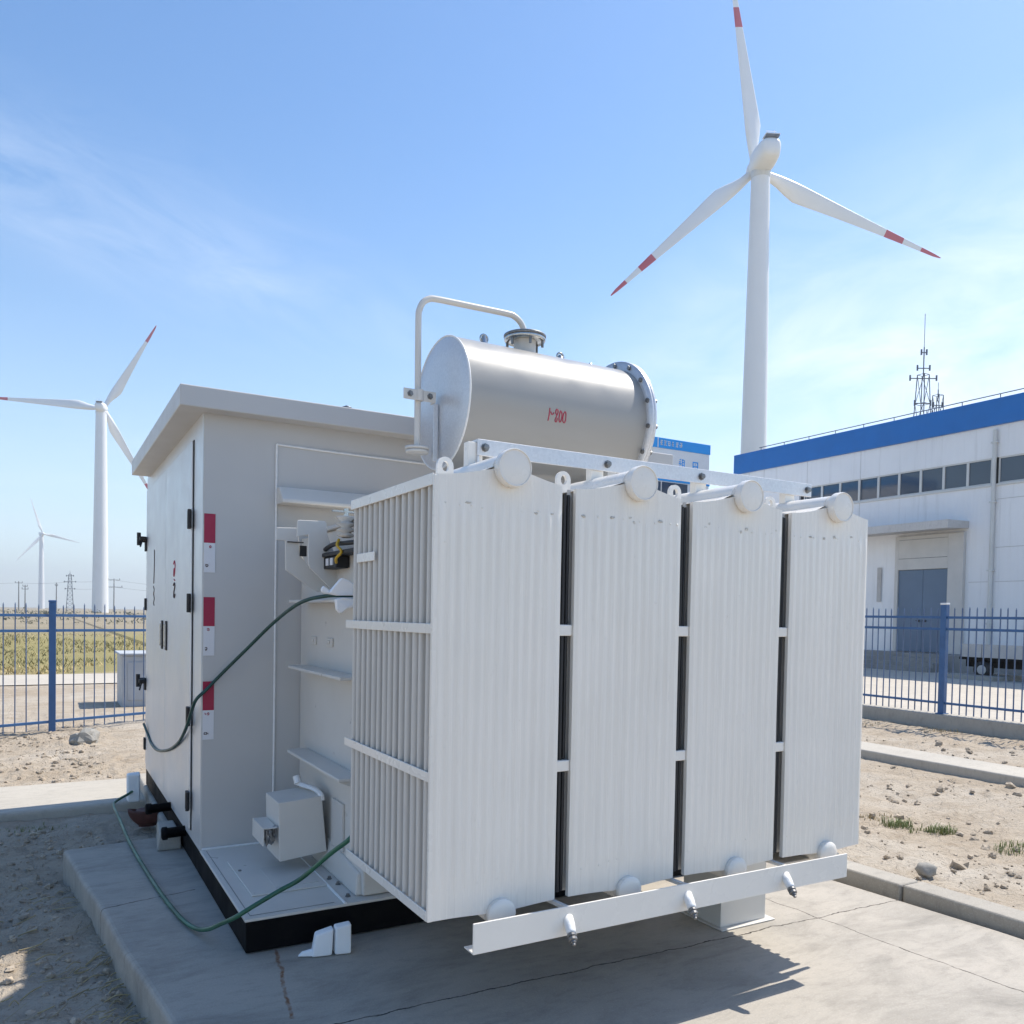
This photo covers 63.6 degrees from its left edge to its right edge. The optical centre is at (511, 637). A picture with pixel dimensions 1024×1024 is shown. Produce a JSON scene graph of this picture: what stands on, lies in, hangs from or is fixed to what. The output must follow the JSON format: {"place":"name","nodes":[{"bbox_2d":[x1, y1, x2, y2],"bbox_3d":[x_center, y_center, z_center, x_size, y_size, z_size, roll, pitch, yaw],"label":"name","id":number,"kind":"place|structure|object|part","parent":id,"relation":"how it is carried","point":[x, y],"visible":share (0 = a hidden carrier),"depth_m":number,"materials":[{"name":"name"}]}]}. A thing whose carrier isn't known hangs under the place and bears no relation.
{"place":"outdoors","nodes":[
{"label":"outdoors","id":0,"kind":"place"},
{"bbox_2d":[0,673,116,684],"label":"road","id":1,"kind":"structure","parent":0,"point":[44,679],"depth_m":19.02,"materials":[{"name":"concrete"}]},
{"bbox_2d":[0,778,144,821],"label":"path","id":2,"kind":"structure","parent":0,"point":[41,801],"depth_m":6.83,"materials":[{"name":"concrete"}]},
{"bbox_2d":[0,632,145,674],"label":"field grass","id":3,"kind":"structure","parent":0,"point":[108,645],"depth_m":29.56,"materials":[{"name":"green plant"}]},
{"bbox_2d":[298,921,350,956],"bbox_3d":[-0.823,1.321,3.624,0.225,0.130,0.065,1,2,-19],"label":"foam block","id":4,"kind":"object","parent":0,"point":[338,936],"depth_m":3.61,"materials":[{"name":"white plastic"}]},
{"bbox_2d":[0,607,1023,1023],"bbox_3d":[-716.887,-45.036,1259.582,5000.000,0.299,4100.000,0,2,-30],"label":"ground","id":5,"kind":"structure","parent":0,"point":[122,753],"depth_m":6.97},
{"bbox_2d":[15,581,18,610],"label":"power pole","id":6,"kind":"object","parent":5,"relation":"on","point":[18,595],"visible":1,"depth_m":349.84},
{"bbox_2d":[0,580,143,590],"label":"power line","id":7,"kind":"object","parent":6,"relation":"attached to","point":[62,582],"visible":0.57,"depth_m":349.96,"materials":[{"name":"grey metal"}]},
{"bbox_2d":[24,585,27,610],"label":"power pole","id":8,"kind":"object","parent":5,"relation":"on","point":[25,597],"visible":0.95,"depth_m":348.55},
{"bbox_2d":[6,822,66,832],"bbox_3d":[-3.554,1.417,6.145,0.449,0.065,0.283,0,2,-30],"label":"grass tuft","id":9,"kind":"object","parent":5,"relation":"on","point":[34,827],"visible":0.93,"depth_m":6.13,"materials":[{"name":"plant"}]},
{"bbox_2d":[16,500,78,608],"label":"wind turbine","id":10,"kind":"object","parent":5,"relation":"on","point":[41,599],"visible":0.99,"depth_m":876.28,"materials":[{"name":"metal"}]},
{"bbox_2d":[64,574,75,610],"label":"pylon","id":11,"kind":"object","parent":5,"relation":"on","point":[68,581],"visible":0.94,"depth_m":349.76,"materials":[{"name":"metal"}]},
{"bbox_2d":[0,600,145,733],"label":"iron fence","id":12,"kind":"object","parent":5,"relation":"on","point":[52,630],"visible":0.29,"depth_m":10.92,"materials":[{"name":"blue metal"}]},
{"bbox_2d":[0,607,145,623],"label":"scrub","id":13,"kind":"object","parent":5,"relation":"on","point":[47,612],"visible":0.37,"depth_m":162.93,"materials":[{"name":"green plant"}]},
{"bbox_2d":[0,887,149,1023],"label":"straw litter","id":14,"kind":"object","parent":5,"relation":"on","point":[112,989],"visible":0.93,"depth_m":3.61,"materials":[{"name":"beige plant"}]},
{"bbox_2d":[0,326,155,612],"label":"wind turbine","id":15,"kind":"object","parent":5,"relation":"on","point":[100,593],"visible":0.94,"depth_m":322.24,"materials":[{"name":"metal"}]},
{"bbox_2d":[69,727,99,744],"bbox_3d":[-5.195,1.238,10.042,0.342,0.301,0.266,0,2,-30],"label":"rock","id":16,"kind":"object","parent":5,"relation":"on","point":[87,735],"visible":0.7,"depth_m":9.96,"materials":[{"name":"grey stone"}]},
{"bbox_2d":[108,578,122,611],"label":"power pole","id":17,"kind":"object","parent":5,"relation":"on","point":[113,596],"visible":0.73,"depth_m":349.87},
{"bbox_2d":[115,650,145,706],"bbox_3d":[-6.326,0.721,14.616,1.210,0.950,1.080,0,2,-30],"label":"kiosk cabinet","id":18,"kind":"object","parent":5,"relation":"on","point":[129,670],"visible":0.34,"depth_m":13.99,"materials":[{"name":"grey metal"}]},
{"bbox_3d":[-6.288,0.736,14.053,0.460,0.650,0.014,0,2,-30],"label":"door","id":19,"kind":"part","parent":18,"relation":"part of","materials":[{"name":"grey metal"}]},
{"bbox_2d":[126,772,139,801],"bbox_3d":[-3.075,1.212,6.711,0.102,0.228,0.108,0,2,-30],"label":"foam block","id":20,"kind":"object","parent":5,"relation":"on","point":[133,781],"depth_m":6.67,"materials":[{"name":"white plastic"}]},
{"bbox_2d":[0,724,1023,1023],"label":"pebbles","id":21,"kind":"object","parent":5,"relation":"on","point":[956,866],"visible":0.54,"depth_m":5.33,"materials":[{"name":"stone"}]},
{"bbox_2d":[63,773,1023,1023],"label":"concrete pad","id":22,"kind":"object","parent":5,"relation":"on","point":[830,952],"visible":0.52,"depth_m":3.54,"materials":[{"name":"grey concrete"}]},
{"bbox_2d":[128,807,158,826],"bbox_3d":[-2.706,1.326,6.130,0.270,0.138,0.158,0,2,-30],"label":"clay bowl","id":23,"kind":"object","parent":22,"relation":"on","point":[139,817],"visible":0.65,"depth_m":6.08,"materials":[{"name":"brown ceramic"}]},
{"bbox_2d":[156,820,180,850],"bbox_3d":[-2.227,1.268,5.308,0.142,0.099,0.378,0,2,-30],"label":"concrete block","id":24,"kind":"object","parent":22,"relation":"on","point":[170,843],"depth_m":5.17,"materials":[{"name":"grey concrete"}]},
{"bbox_2d":[112,791,349,931],"bbox_3d":[-2.046,1.043,4.958,0.470,0.578,4.017,0,2,-37],"label":"cable","id":25,"kind":"object","parent":22,"relation":"on","point":[307,873],"visible":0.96,"depth_m":3.67,"materials":[{"name":"green rubber"}]},
{"bbox_2d":[132,295,867,954],"bbox_3d":[-0.431,-0.238,5.439,3.409,3.168,5.370,0,2,-30],"label":"substation transformer","id":26,"kind":"object","parent":22,"relation":"on","point":[564,647],"visible":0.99,"depth_m":3.39,"materials":[{"name":"white paint"}]},
{"bbox_2d":[136,471,165,790],"bbox_3d":[-2.795,-0.066,6.381,0.087,2.294,1.267,0,2,-30],"label":"cabinet door","id":27,"kind":"structure","parent":26,"relation":"in","point":[155,541],"depth_m":6.33,"materials":[{"name":"metal"}]},
{"bbox_2d":[163,440,194,829],"bbox_3d":[-2.168,-0.027,5.329,0.038,2.294,1.181,0,2,-30],"label":"cabinet door","id":28,"kind":"structure","parent":26,"relation":"in","point":[178,626],"depth_m":5.22,"materials":[{"name":"metal"}]},
{"bbox_2d":[143,594,352,751],"bbox_3d":[-2.015,0.311,5.226,0.427,1.161,3.778,0,2,-39],"label":"cable","id":29,"kind":"object","parent":26,"relation":"attached to","point":[253,642],"visible":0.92,"depth_m":4.57,"materials":[{"name":"black rubber"}]},
{"bbox_2d":[321,578,352,612],"bbox_3d":[-0.784,-0.191,3.753,0.163,0.159,0.124,0,2,-30],"label":"foam wrap","id":30,"kind":"object","parent":26,"relation":"attached to","point":[342,587],"visible":0.79,"depth_m":3.73,"materials":[{"name":"white plastic"}]},
{"bbox_2d":[651,437,710,494],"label":"sign","id":31,"kind":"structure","parent":5,"relation":"on","point":[689,454],"depth_m":31.01,"materials":[{"name":"white"}]},
{"bbox_2d":[657,481,660,490],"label":"window","id":32,"kind":"structure","parent":31,"relation":"in","point":[659,482],"depth_m":30.49,"materials":[{"name":"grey glass"}]},
{"bbox_2d":[662,482,686,494],"bbox_3d":[6.065,-4.693,30.891,1.220,2.160,0.023,0,2,-30],"label":"window","id":33,"kind":"structure","parent":31,"relation":"in","point":[665,485],"depth_m":30.83,"materials":[{"name":"blue glass"}]},
{"bbox_2d":[611,0,940,453],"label":"wind turbine","id":34,"kind":"object","parent":5,"relation":"on","point":[764,154],"visible":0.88,"depth_m":141.13,"materials":[{"name":"metal"}]},
{"bbox_2d":[791,860,917,901],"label":"kerb","id":35,"kind":"structure","parent":5,"relation":"on","point":[877,881],"depth_m":4.68,"materials":[{"name":"concrete"}]},
{"bbox_2d":[859,810,891,820],"bbox_3d":[2.967,1.485,6.830,0.408,0.114,0.284,0,2,-30],"label":"grass tuft","id":36,"kind":"object","parent":5,"relation":"on","point":[860,815],"visible":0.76,"depth_m":6.82,"materials":[{"name":"plant"}]},
{"bbox_2d":[734,388,1023,674],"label":"industrial hall","id":37,"kind":"structure","parent":5,"relation":"on","point":[937,497],"depth_m":29.60,"materials":[{"name":"white metal"}]},
{"bbox_2d":[804,485,821,499],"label":"window","id":38,"kind":"structure","parent":37,"relation":"in","point":[816,491],"depth_m":34.32,"materials":[{"name":"blue glass"}]},
{"bbox_2d":[822,482,839,496],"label":"window","id":39,"kind":"structure","parent":37,"relation":"in","point":[830,489],"depth_m":33.71,"materials":[{"name":"blue glass"}]},
{"bbox_2d":[840,479,858,501],"bbox_3d":[13.464,-5.816,32.899,0.080,0.890,0.897,0,2,-30],"label":"window","id":40,"kind":"structure","parent":37,"relation":"in","point":[851,487],"depth_m":32.80,"materials":[{"name":"blue glass"}]},
{"bbox_2d":[859,476,878,500],"bbox_3d":[13.898,-5.788,32.136,0.080,0.890,0.860,0,2,-30],"label":"window","id":41,"kind":"structure","parent":37,"relation":"in","point":[868,487],"depth_m":32.16,"materials":[{"name":"grey glass"}]},
{"bbox_2d":[878,473,898,498],"bbox_3d":[14.329,-5.760,31.379,0.080,0.890,0.883,0,2,-30],"label":"window","id":42,"kind":"structure","parent":37,"relation":"in","point":[888,485],"depth_m":31.40,"materials":[{"name":"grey glass"}]},
{"bbox_2d":[899,469,920,495],"bbox_3d":[14.764,-5.732,30.614,0.080,0.890,0.877,0,2,-30],"label":"window","id":43,"kind":"structure","parent":37,"relation":"in","point":[909,481],"depth_m":30.63,"materials":[{"name":"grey glass"}]},
{"bbox_2d":[897,570,922,651],"bbox_3d":[14.661,-0.997,30.445,0.100,2.990,0.970,0,2,-30],"label":"door","id":44,"kind":"structure","parent":37,"relation":"in","point":[910,595],"depth_m":30.42,"materials":[{"name":"grey metal"}]},
{"bbox_2d":[909,314,937,415],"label":"antenna mast","id":45,"kind":"object","parent":37,"relation":"on","point":[923,378],"visible":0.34,"depth_m":90.02,"materials":[{"name":"metal"}]},
{"bbox_2d":[920,466,943,492],"bbox_3d":[15.199,-5.703,29.849,0.080,0.890,0.885,0,2,-30],"label":"window","id":46,"kind":"structure","parent":37,"relation":"in","point":[931,478],"depth_m":29.85,"materials":[{"name":"grey glass"}]},
{"bbox_2d":[921,569,947,652],"bbox_3d":[15.139,-0.965,29.605,0.100,2.990,0.945,0,2,-30],"label":"door","id":47,"kind":"structure","parent":37,"relation":"in","point":[934,580],"depth_m":29.64,"materials":[{"name":"grey metal"}]},
{"bbox_2d":[931,382,943,411],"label":"antenna mast","id":48,"kind":"object","parent":37,"relation":"on","point":[942,402],"visible":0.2,"depth_m":90.79,"materials":[{"name":"metal"}]},
{"bbox_2d":[943,462,967,489],"bbox_3d":[15.637,-5.675,29.080,0.080,0.890,0.885,0,2,-30],"label":"window","id":49,"kind":"structure","parent":37,"relation":"in","point":[955,475],"depth_m":29.10,"materials":[{"name":"grey glass"}]},
{"bbox_2d":[967,458,991,486],"bbox_3d":[16.066,-5.647,28.327,0.080,0.890,0.850,0,2,-30],"label":"window","id":50,"kind":"structure","parent":37,"relation":"in","point":[979,471],"depth_m":28.34,"materials":[{"name":"grey glass"}]},
{"bbox_2d":[998,453,1023,482],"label":"window","id":51,"kind":"structure","parent":37,"relation":"in","point":[1011,467],"depth_m":27.42,"materials":[{"name":"grey glass"}]},
{"bbox_2d":[879,816,912,828],"bbox_3d":[3.066,1.471,6.580,0.252,0.115,0.325,2,2,29],"label":"grass tuft","id":52,"kind":"object","parent":5,"relation":"on","point":[899,823],"visible":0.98,"depth_m":6.56,"materials":[{"name":"green plant"}]},
{"bbox_2d":[907,825,933,833],"bbox_3d":[3.209,1.502,6.467,0.205,0.086,0.258,2,2,24],"label":"grass tuft","id":53,"kind":"object","parent":5,"relation":"on","point":[910,829],"visible":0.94,"depth_m":6.45,"materials":[{"name":"green plant"}]},
{"bbox_2d":[914,862,936,877],"bbox_3d":[2.549,1.420,5.071,0.144,0.086,0.106,0,2,-30],"label":"rock","id":54,"kind":"object","parent":5,"relation":"on","point":[926,869],"visible":1,"depth_m":5.03,"materials":[{"name":"grey stone"}]},
{"bbox_2d":[919,726,959,733],"bbox_3d":[6.546,1.409,12.574,0.754,0.109,0.530,0,2,-30],"label":"grass tuft","id":55,"kind":"object","parent":5,"relation":"on","point":[940,730],"visible":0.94,"depth_m":12.56,"materials":[{"name":"plant"}]},
{"bbox_2d":[927,822,957,835],"bbox_3d":[3.363,1.486,6.445,0.224,0.108,0.298,2,2,25],"label":"grass tuft","id":56,"kind":"object","parent":5,"relation":"on","point":[944,831],"visible":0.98,"depth_m":6.41,"materials":[{"name":"green plant"}]},
{"bbox_2d":[862,704,1023,739],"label":"fence plinth","id":57,"kind":"structure","parent":5,"relation":"on","point":[992,727],"depth_m":12.99,"materials":[{"name":"concrete"}]},
{"bbox_2d":[863,603,1023,721],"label":"iron fence","id":58,"kind":"object","parent":57,"relation":"on","point":[944,617],"visible":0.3,"depth_m":13.14,"materials":[{"name":"blue metal"}]},
{"bbox_2d":[863,668,1023,722],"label":"yard","id":59,"kind":"structure","parent":5,"relation":"on","point":[1001,697],"depth_m":19.67,"materials":[{"name":"concrete"}]},
{"bbox_2d":[947,644,1023,681],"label":"flatbed trailer","id":60,"kind":"object","parent":59,"relation":"on","point":[1010,658],"visible":0.72,"depth_m":24.69,"materials":[{"name":"black paint"}]},
{"bbox_2d":[903,882,1023,939],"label":"kerb","id":61,"kind":"structure","parent":5,"relation":"on","point":[975,910],"depth_m":4.25,"materials":[{"name":"concrete"}]},
{"bbox_2d":[994,837,1023,855],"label":"grass tuft","id":62,"kind":"object","parent":5,"relation":"on","point":[1003,847],"visible":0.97,"depth_m":5.92,"materials":[{"name":"green plant"}]},
{"bbox_2d":[0,0,1023,608],"label":"sky","id":63,"kind":"structure","parent":0,"point":[277,189],"materials":[{"name":"blue"}]},
{"bbox_2d":[861,741,1023,786],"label":"concrete curb","id":64,"kind":"structure","parent":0,"point":[970,768],"depth_m":9.32,"materials":[{"name":"concrete"}]}
]}

